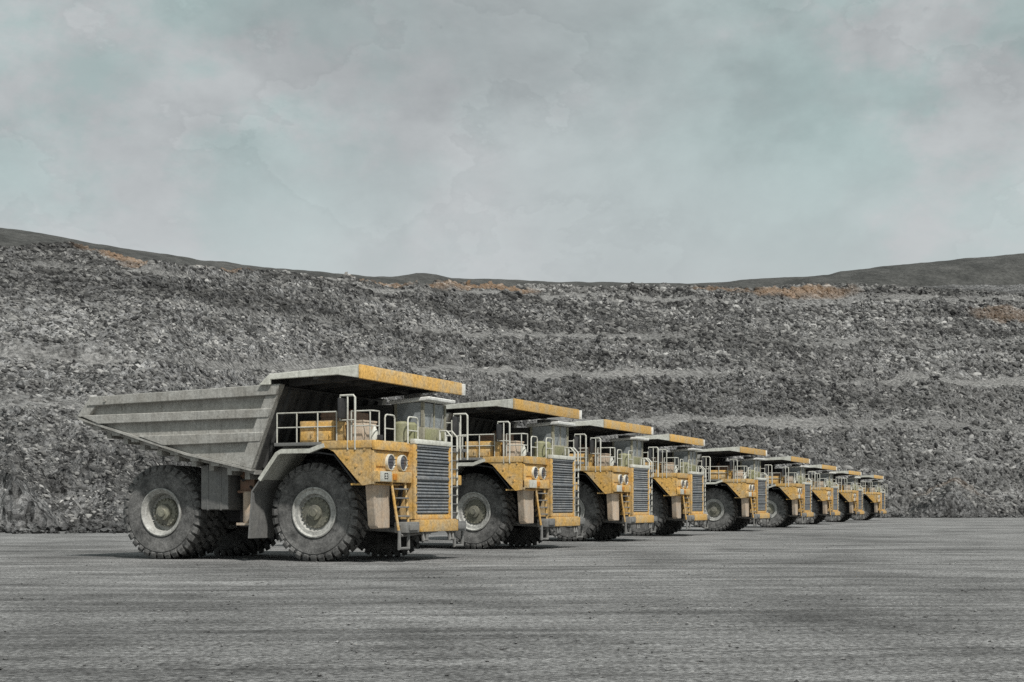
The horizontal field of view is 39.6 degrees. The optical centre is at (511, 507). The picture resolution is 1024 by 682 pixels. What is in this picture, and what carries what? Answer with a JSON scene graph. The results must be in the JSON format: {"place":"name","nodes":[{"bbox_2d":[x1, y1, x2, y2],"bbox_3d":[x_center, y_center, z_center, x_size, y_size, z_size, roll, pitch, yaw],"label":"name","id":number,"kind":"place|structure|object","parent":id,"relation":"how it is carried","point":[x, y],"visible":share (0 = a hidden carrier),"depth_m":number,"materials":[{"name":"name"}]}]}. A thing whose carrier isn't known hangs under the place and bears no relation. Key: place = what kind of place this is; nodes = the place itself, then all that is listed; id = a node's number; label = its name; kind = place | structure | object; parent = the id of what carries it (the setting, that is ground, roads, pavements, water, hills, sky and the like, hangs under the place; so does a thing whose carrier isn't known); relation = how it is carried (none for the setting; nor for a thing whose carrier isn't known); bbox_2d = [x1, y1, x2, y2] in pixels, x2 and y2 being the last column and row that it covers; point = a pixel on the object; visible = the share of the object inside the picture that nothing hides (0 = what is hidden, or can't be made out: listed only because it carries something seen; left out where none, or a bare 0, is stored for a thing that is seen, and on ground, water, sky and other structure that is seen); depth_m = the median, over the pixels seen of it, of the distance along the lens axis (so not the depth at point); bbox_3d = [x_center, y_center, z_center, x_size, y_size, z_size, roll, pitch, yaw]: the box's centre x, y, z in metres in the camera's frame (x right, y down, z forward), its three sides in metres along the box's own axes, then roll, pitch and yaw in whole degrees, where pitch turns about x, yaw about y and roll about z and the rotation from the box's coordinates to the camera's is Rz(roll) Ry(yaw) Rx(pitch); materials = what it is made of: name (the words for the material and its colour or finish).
{"place":"outdoors","nodes":[
{"label":"outdoors","id":0,"kind":"place"},
{"bbox_2d":[0,517,1023,681],"bbox_3d":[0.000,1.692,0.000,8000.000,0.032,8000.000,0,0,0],"label":"ground","id":1,"kind":"structure","parent":0,"point":[561,655],"depth_m":23.71,"materials":[{"name":"grey gravel"}]},
{"bbox_2d":[77,364,467,560],"bbox_3d":[-7.735,-1.321,48.137,11.697,6.009,7.260,0,0,24],"label":"haul truck","id":2,"kind":"object","parent":1,"relation":"on","point":[328,464],"visible":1,"depth_m":45.48,"materials":[{"name":"metal"}]},
{"bbox_2d":[355,398,586,548],"bbox_3d":[-3.041,-1.321,61.551,11.697,6.009,7.260,0,0,24],"label":"haul truck","id":3,"kind":"object","parent":1,"relation":"on","point":[518,486],"visible":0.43,"depth_m":58.20,"materials":[{"name":"yellow metal"}]},
{"bbox_2d":[446,419,658,540],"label":"haul truck","id":4,"kind":"object","parent":1,"relation":"on","point":[615,489],"visible":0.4,"depth_m":71.45,"materials":[{"name":"yellow metal"}]},
{"bbox_2d":[550,434,710,535],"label":"haul truck","id":5,"kind":"object","parent":1,"relation":"on","point":[678,491],"visible":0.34,"depth_m":85.28,"materials":[{"name":"yellow metal"}]},
{"bbox_2d":[697,446,771,530],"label":"haul truck","id":6,"kind":"object","parent":1,"relation":"on","point":[737,498],"visible":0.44,"depth_m":102.11,"materials":[{"name":"yellow metal"}]},
{"bbox_2d":[691,456,814,527],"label":"haul truck","id":7,"kind":"object","parent":1,"relation":"on","point":[790,496],"visible":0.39,"depth_m":121.00,"materials":[{"name":"yellow metal"}]},
{"bbox_2d":[747,465,841,523],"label":"haul truck","id":8,"kind":"object","parent":1,"relation":"on","point":[825,495],"visible":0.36,"depth_m":144.27,"materials":[{"name":"yellow metal"}]},
{"bbox_2d":[821,471,864,521],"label":"haul truck","id":9,"kind":"object","parent":1,"relation":"on","point":[850,498],"visible":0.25,"depth_m":167.09,"materials":[{"name":"yellow metal"}]},
{"bbox_2d":[851,475,886,519],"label":"haul truck","id":10,"kind":"object","parent":1,"relation":"on","point":[873,499],"visible":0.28,"depth_m":188.85,"materials":[{"name":"yellow metal"}]},
{"bbox_2d":[0,241,1023,529],"bbox_3d":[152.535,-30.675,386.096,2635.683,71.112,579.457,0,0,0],"label":"terrain","id":11,"kind":"structure","parent":0,"point":[22,503],"depth_m":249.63,"materials":[{"name":"grey stone"}]},
{"bbox_2d":[0,511,1023,533],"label":"rubble","id":12,"kind":"object","parent":11,"relation":"on","point":[92,525],"visible":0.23,"depth_m":101.08,"materials":[{"name":"grey gravel"}]},
{"bbox_2d":[0,228,1023,287],"bbox_3d":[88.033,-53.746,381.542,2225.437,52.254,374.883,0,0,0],"label":"hills","id":13,"kind":"structure","parent":0,"point":[1008,270],"depth_m":390.11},
{"bbox_2d":[0,0,1023,283],"label":"sky","id":14,"kind":"structure","parent":0,"point":[623,141],"materials":[{"name":"grey"}]}
]}

